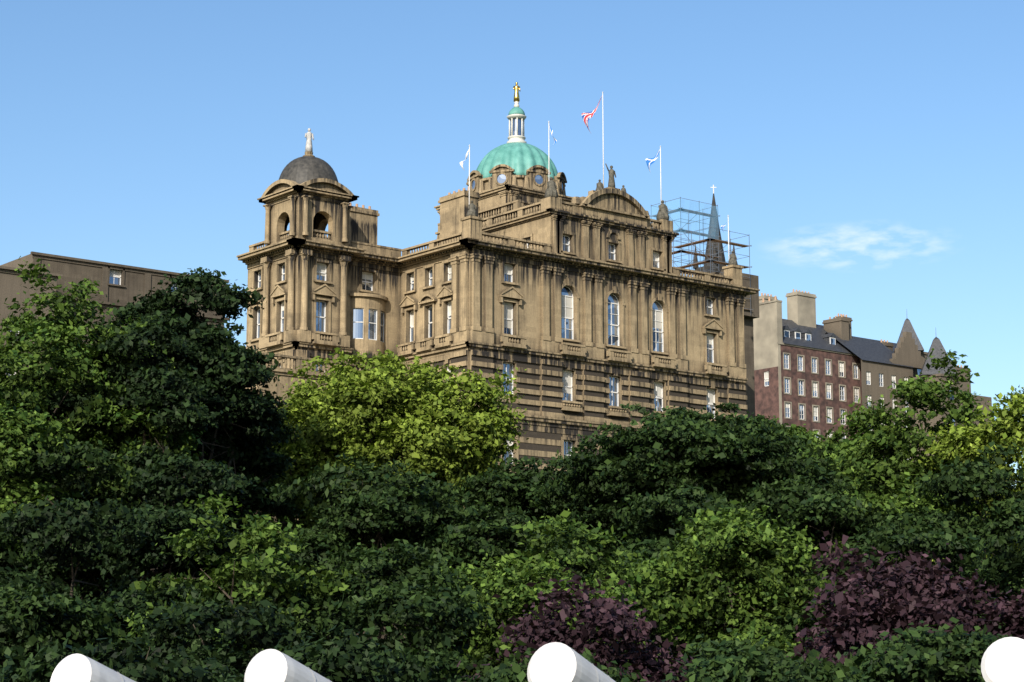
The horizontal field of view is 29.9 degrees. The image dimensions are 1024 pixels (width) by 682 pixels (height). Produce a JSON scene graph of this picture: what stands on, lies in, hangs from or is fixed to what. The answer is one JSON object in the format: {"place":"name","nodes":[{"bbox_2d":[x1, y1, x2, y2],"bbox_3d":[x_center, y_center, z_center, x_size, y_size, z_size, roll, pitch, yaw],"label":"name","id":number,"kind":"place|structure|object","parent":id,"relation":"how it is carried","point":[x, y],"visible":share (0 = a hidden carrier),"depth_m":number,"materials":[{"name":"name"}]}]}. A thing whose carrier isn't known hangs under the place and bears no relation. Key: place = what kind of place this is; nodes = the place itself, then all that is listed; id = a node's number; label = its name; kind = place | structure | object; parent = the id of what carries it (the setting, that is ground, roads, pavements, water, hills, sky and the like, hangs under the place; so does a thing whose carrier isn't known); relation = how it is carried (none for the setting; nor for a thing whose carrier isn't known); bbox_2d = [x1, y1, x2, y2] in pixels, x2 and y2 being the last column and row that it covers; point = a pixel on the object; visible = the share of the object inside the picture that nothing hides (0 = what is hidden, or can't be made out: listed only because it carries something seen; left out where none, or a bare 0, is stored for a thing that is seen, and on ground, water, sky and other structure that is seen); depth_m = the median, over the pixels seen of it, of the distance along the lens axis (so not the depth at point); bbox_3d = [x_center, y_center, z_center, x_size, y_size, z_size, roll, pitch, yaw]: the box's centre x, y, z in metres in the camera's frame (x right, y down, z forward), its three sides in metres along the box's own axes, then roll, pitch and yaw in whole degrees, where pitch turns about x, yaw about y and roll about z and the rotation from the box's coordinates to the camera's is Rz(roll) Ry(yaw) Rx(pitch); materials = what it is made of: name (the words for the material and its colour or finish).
{"place":"outdoors","nodes":[
{"label":"outdoors","id":0,"kind":"place"},
{"bbox_2d":[8,269,176,385],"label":"window","id":1,"kind":"structure","parent":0,"point":[114,280],"depth_m":196.85,"materials":[{"name":"white glass"}]},
{"bbox_2d":[6,269,175,374],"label":"block blind","id":2,"kind":"object","parent":1,"relation":"attached to","point":[117,273],"visible":0.06,"depth_m":196.93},
{"bbox_2d":[202,535,709,677],"bbox_3d":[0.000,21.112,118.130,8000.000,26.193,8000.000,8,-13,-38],"label":"terrain","id":3,"kind":"structure","parent":0,"point":[466,646],"depth_m":104.94,"materials":[{"name":"green plant"}]},
{"bbox_2d":[0,654,42,681],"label":"shrub","id":4,"kind":"object","parent":3,"relation":"on","point":[3,670],"visible":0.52,"depth_m":45.63,"materials":[{"name":"green plant"}]},
{"bbox_2d":[0,254,62,375],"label":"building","id":5,"kind":"structure","parent":3,"relation":"on","point":[11,282],"depth_m":186.29,"materials":[{"name":"stone"}]},
{"bbox_2d":[30,251,229,426],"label":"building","id":6,"kind":"structure","parent":5,"relation":"attached to","point":[134,280],"depth_m":195.58,"materials":[{"name":"stone"}]},
{"bbox_2d":[0,346,87,583],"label":"tree","id":7,"kind":"object","parent":3,"relation":"on","point":[18,423],"visible":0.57,"depth_m":86.95,"materials":[{"name":"green plant"}]},
{"bbox_2d":[0,434,157,626],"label":"dark tree","id":8,"kind":"object","parent":3,"relation":"on","point":[79,479],"visible":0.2,"depth_m":85.74,"materials":[{"name":"green plant"}]},
{"bbox_2d":[0,485,210,655],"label":"dark tree","id":9,"kind":"object","parent":3,"relation":"on","point":[26,523],"visible":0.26,"depth_m":71.40,"materials":[{"name":"green plant"}]},
{"bbox_2d":[0,256,230,525],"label":"tree","id":10,"kind":"object","parent":3,"relation":"on","point":[68,354],"visible":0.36,"depth_m":95.69,"materials":[{"name":"green plant"}]},
{"bbox_2d":[0,581,242,678],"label":"shrub","id":11,"kind":"object","parent":3,"relation":"on","point":[71,619],"visible":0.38,"depth_m":57.80,"materials":[{"name":"green plant"}]},
{"bbox_2d":[0,632,243,681],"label":"shrub","id":12,"kind":"object","parent":3,"relation":"on","point":[38,667],"visible":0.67,"depth_m":45.32,"materials":[{"name":"green plant"}]},
{"bbox_2d":[37,321,228,626],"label":"dark tree","id":13,"kind":"object","parent":3,"relation":"on","point":[158,391],"visible":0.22,"depth_m":94.62,"materials":[{"name":"green plant"}]},
{"bbox_2d":[91,454,286,622],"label":"dark tree","id":14,"kind":"object","parent":3,"relation":"on","point":[177,521],"visible":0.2,"depth_m":83.43,"materials":[{"name":"green plant"}]},
{"bbox_2d":[86,267,293,579],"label":"dark tree","id":15,"kind":"object","parent":3,"relation":"on","point":[229,368],"visible":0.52,"depth_m":103.84,"materials":[{"name":"green plant"}]},
{"bbox_2d":[118,592,314,681],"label":"shrub","id":16,"kind":"object","parent":3,"relation":"on","point":[263,630],"visible":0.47,"depth_m":57.61,"materials":[{"name":"green plant"}]},
{"bbox_2d":[85,490,368,654],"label":"tree","id":17,"kind":"object","parent":3,"relation":"on","point":[245,575],"visible":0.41,"depth_m":69.41,"materials":[{"name":"green plant"}]},
{"bbox_2d":[204,417,304,559],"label":"dark tree","id":18,"kind":"object","parent":3,"relation":"on","point":[256,459],"visible":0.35,"depth_m":107.83,"materials":[{"name":"green plant"}]},
{"bbox_2d":[243,393,373,557],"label":"tree","id":19,"kind":"object","parent":3,"relation":"on","point":[306,456],"visible":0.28,"depth_m":116.64,"materials":[{"name":"green plant"}]},
{"bbox_2d":[213,625,438,681],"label":"shrub","id":20,"kind":"object","parent":3,"relation":"on","point":[338,660],"visible":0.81,"depth_m":44.77,"materials":[{"name":"green plant"}]},
{"bbox_2d":[255,453,489,644],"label":"dark tree","id":21,"kind":"object","parent":3,"relation":"on","point":[379,511],"visible":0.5,"depth_m":93.04,"materials":[{"name":"green plant"}]},
{"bbox_2d":[244,539,501,681],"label":"shrub","id":22,"kind":"object","parent":3,"relation":"on","point":[400,568],"visible":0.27,"depth_m":70.93,"materials":[{"name":"green plant"}]},
{"bbox_2d":[317,472,466,647],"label":"dark tree","id":23,"kind":"object","parent":3,"relation":"on","point":[457,489],"visible":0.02,"depth_m":105.29,"materials":[{"name":"green plant"}]},
{"bbox_2d":[284,576,501,681],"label":"shrub","id":24,"kind":"object","parent":3,"relation":"on","point":[390,606],"visible":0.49,"depth_m":61.00,"materials":[{"name":"green plant"}]},
{"bbox_2d":[264,345,534,531],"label":"tree","id":25,"kind":"object","parent":3,"relation":"on","point":[371,393],"visible":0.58,"depth_m":117.93,"materials":[{"name":"green plant"}]},
{"bbox_2d":[372,386,519,505],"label":"tree","id":26,"kind":"object","parent":3,"relation":"on","point":[494,432],"visible":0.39,"depth_m":117.17,"materials":[{"name":"green plant"}]},
{"bbox_2d":[409,500,601,658],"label":"dark tree","id":27,"kind":"object","parent":3,"relation":"on","point":[495,534],"visible":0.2,"depth_m":94.54,"materials":[{"name":"green plant"}]},
{"bbox_2d":[446,456,571,538],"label":"dark tree","id":28,"kind":"object","parent":3,"relation":"on","point":[501,486],"visible":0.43,"depth_m":113.58,"materials":[{"name":"green plant"}]},
{"bbox_2d":[374,509,674,681],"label":"tree","id":29,"kind":"object","parent":3,"relation":"on","point":[511,581],"visible":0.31,"depth_m":73.26,"materials":[{"name":"green plant"}]},
{"bbox_2d":[448,640,665,681],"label":"shrub","id":30,"kind":"object","parent":3,"relation":"on","point":[514,672],"visible":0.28,"depth_m":48.18,"materials":[{"name":"green plant"}]},
{"bbox_2d":[440,567,696,681],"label":"purple tree","id":31,"kind":"object","parent":3,"relation":"on","point":[608,618],"visible":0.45,"depth_m":53.50,"materials":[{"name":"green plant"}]},
{"bbox_2d":[526,478,659,575],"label":"dark tree","id":32,"kind":"object","parent":3,"relation":"on","point":[545,502],"visible":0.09,"depth_m":109.16,"materials":[{"name":"green plant"}]},
{"bbox_2d":[589,483,762,659],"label":"dark tree","id":33,"kind":"object","parent":3,"relation":"on","point":[668,509],"visible":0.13,"depth_m":88.10,"materials":[{"name":"green plant"}]},
{"bbox_2d":[522,402,865,546],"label":"dark tree","id":34,"kind":"object","parent":3,"relation":"on","point":[731,458],"visible":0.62,"depth_m":101.34,"materials":[{"name":"green plant"}]},
{"bbox_2d":[590,500,833,681],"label":"tree","id":35,"kind":"object","parent":3,"relation":"on","point":[711,575],"visible":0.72,"depth_m":77.69,"materials":[{"name":"green plant"}]},
{"bbox_2d":[695,270,758,421],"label":"building","id":36,"kind":"structure","parent":3,"relation":"on","point":[752,281],"depth_m":177.17,"materials":[{"name":"stone"}]},
{"bbox_2d":[649,197,751,313],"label":"scaffolding","id":37,"kind":"object","parent":36,"relation":"on","point":[710,259],"visible":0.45,"depth_m":179.69,"materials":[{"name":"grey metal"}]},
{"bbox_2d":[652,209,749,309],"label":"boards","id":38,"kind":"object","parent":37,"relation":"on","point":[701,241],"visible":0.43,"depth_m":179.55,"materials":[{"name":"brown wood"}]},
{"bbox_2d":[661,628,891,681],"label":"shrub","id":39,"kind":"object","parent":3,"relation":"on","point":[737,660],"visible":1,"depth_m":45.11,"materials":[{"name":"green plant"}]},
{"bbox_2d":[768,430,805,491],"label":"dark tree","id":40,"kind":"object","parent":3,"relation":"on","point":[783,454],"visible":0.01,"depth_m":109.90,"materials":[{"name":"green plant"}]},
{"bbox_2d":[759,414,824,454],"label":"tree","id":41,"kind":"object","parent":3,"relation":"on","point":[803,430],"depth_m":126.66,"materials":[{"name":"green plant"}]},
{"bbox_2d":[739,475,903,603],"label":"dark tree","id":42,"kind":"object","parent":3,"relation":"on","point":[819,508],"visible":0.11,"depth_m":94.66,"materials":[{"name":"green plant"}]},
{"bbox_2d":[799,436,845,467],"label":"tree","id":43,"kind":"object","parent":3,"relation":"on","point":[824,443],"visible":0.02,"depth_m":124.24,"materials":[{"name":"green plant"}]},
{"bbox_2d":[798,408,916,517],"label":"tree","id":44,"kind":"object","parent":3,"relation":"on","point":[836,437],"visible":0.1,"depth_m":109.90,"materials":[{"name":"green plant"}]},
{"bbox_2d":[751,524,1023,655],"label":"dark tree","id":45,"kind":"object","parent":3,"relation":"on","point":[924,541],"visible":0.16,"depth_m":77.24,"materials":[{"name":"green plant"}]},
{"bbox_2d":[785,531,1010,673],"bbox_3d":[10.223,13.754,52.298,7.251,17.326,7.900,-4,-11,24],"label":"purple tree","id":46,"kind":"object","parent":3,"relation":"on","point":[908,590],"visible":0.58,"depth_m":52.37,"materials":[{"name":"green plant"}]},
{"bbox_2d":[822,316,991,461],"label":"stone tenements","id":47,"kind":"structure","parent":3,"relation":"on","point":[907,353],"depth_m":243.70,"materials":[{"name":"beige stone"}]},
{"bbox_2d":[782,318,955,375],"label":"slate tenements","id":48,"kind":"structure","parent":47,"relation":"on","point":[870,349],"depth_m":242.41,"materials":[{"name":"grey stone"}]},
{"bbox_2d":[815,348,1018,567],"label":"tree","id":49,"kind":"object","parent":3,"relation":"on","point":[898,450],"visible":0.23,"depth_m":97.86,"materials":[{"name":"green plant"}]},
{"bbox_2d":[827,617,1011,681],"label":"shrub","id":50,"kind":"object","parent":3,"relation":"on","point":[942,655],"visible":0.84,"depth_m":46.23,"materials":[{"name":"green plant"}]},
{"bbox_2d":[847,441,1023,633],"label":"dark tree","id":51,"kind":"object","parent":3,"relation":"on","point":[976,477],"visible":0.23,"depth_m":84.51,"materials":[{"name":"green plant"}]},
{"bbox_2d":[908,385,1023,561],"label":"tree","id":52,"kind":"object","parent":3,"relation":"on","point":[1007,425],"visible":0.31,"depth_m":94.77,"materials":[{"name":"green plant"}]},
{"bbox_2d":[959,524,1023,621],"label":"bush","id":53,"kind":"object","parent":3,"relation":"on","point":[1011,558],"visible":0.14,"depth_m":73.66,"materials":[{"name":"green plant"}]},
{"bbox_2d":[963,584,1023,638],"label":"bush","id":54,"kind":"object","parent":3,"relation":"on","point":[1014,622],"visible":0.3,"depth_m":52.67,"materials":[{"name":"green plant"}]},
{"bbox_2d":[236,118,759,532],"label":"bank","id":55,"kind":"structure","parent":0,"point":[489,241],"depth_m":151.15,"materials":[{"name":"beige stone"}]},
{"bbox_2d":[279,156,337,183],"bbox_3d":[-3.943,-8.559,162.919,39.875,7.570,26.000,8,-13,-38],"label":"dome","id":56,"kind":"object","parent":55,"relation":"on","point":[299,170],"visible":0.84,"depth_m":148.68,"materials":[{"name":"grey metal"}]},
{"bbox_2d":[305,128,313,151],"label":"bank statue","id":57,"kind":"object","parent":55,"relation":"on","point":[309,136],"visible":1,"depth_m":150.76,"materials":[{"name":"grey stone"}]},
{"bbox_2d":[350,186,470,208],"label":"chimney pots","id":58,"kind":"object","parent":55,"relation":"on","point":[363,206],"visible":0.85,"depth_m":156.85,"materials":[{"name":"beige"}]},
{"bbox_2d":[282,253,713,451],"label":"windows","id":59,"kind":"structure","parent":55,"relation":"attached to","point":[656,324],"depth_m":151.91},
{"bbox_2d":[274,355,745,471],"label":"bank stone band","id":60,"kind":"object","parent":55,"relation":"attached to","point":[542,447],"visible":0.39,"depth_m":150.07,"materials":[{"name":"stone"}]},
{"bbox_2d":[476,107,557,178],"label":"dome","id":61,"kind":"object","parent":55,"relation":"on","point":[520,158],"visible":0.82,"depth_m":164.43,"materials":[{"name":"teal metal"}]},
{"bbox_2d":[507,101,526,142],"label":"lantern","id":62,"kind":"object","parent":55,"relation":"on","point":[516,138],"visible":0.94,"depth_m":167.03,"materials":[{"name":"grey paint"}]},
{"bbox_2d":[513,82,519,101],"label":"statue","id":63,"kind":"object","parent":62,"relation":"attached to","point":[516,88],"visible":1,"depth_m":167.97,"materials":[{"name":"gold metal"}]},
{"bbox_2d":[582,97,601,129],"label":"flag","id":64,"kind":"object","parent":55,"relation":"attached to","point":[589,116],"visible":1,"depth_m":158.49,"materials":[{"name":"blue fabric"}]},
{"bbox_2d":[460,102,727,230],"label":"flags","id":65,"kind":"object","parent":55,"relation":"attached to","point":[461,163],"depth_m":158.46},
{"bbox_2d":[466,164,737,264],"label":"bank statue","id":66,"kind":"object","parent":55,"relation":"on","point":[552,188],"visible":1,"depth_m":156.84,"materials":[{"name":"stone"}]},
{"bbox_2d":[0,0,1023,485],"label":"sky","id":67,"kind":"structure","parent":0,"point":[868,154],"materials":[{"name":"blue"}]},
{"bbox_2d":[50,637,1023,681],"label":"pipes","id":68,"kind":"object","parent":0,"point":[1002,660],"visible":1,"depth_m":38.99,"materials":[{"name":"white plastic"}]},
{"bbox_2d":[469,92,728,257],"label":"pole","id":69,"kind":"object","parent":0,"point":[603,170],"visible":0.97,"depth_m":158.02,"materials":[{"name":"white metal"}]},
{"bbox_2d":[694,193,734,272],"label":"church spire","id":70,"kind":"structure","parent":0,"point":[713,231],"depth_m":426.42,"materials":[{"name":"grey stone"}]},
{"bbox_2d":[753,291,860,439],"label":"harled tenements","id":71,"kind":"structure","parent":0,"point":[767,326],"depth_m":235.53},
{"bbox_2d":[754,344,861,440],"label":"building facade","id":72,"kind":"structure","parent":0,"point":[766,401],"depth_m":235.57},
{"bbox_2d":[764,329,954,459],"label":"window frames","id":73,"kind":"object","parent":72,"relation":"in","point":[808,337],"depth_m":237.56,"materials":[{"name":"white wood"}]},
{"bbox_2d":[765,363,906,435],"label":"window blinds","id":74,"kind":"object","parent":73,"relation":"attached to","point":[828,388],"visible":0.2,"depth_m":238.06,"materials":[{"name":"white fabric"}]},
{"bbox_2d":[761,289,963,367],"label":"chimney pots","id":75,"kind":"object","parent":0,"point":[775,298],"visible":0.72,"depth_m":244.86,"materials":[{"name":"beige ceramic"}]}
]}

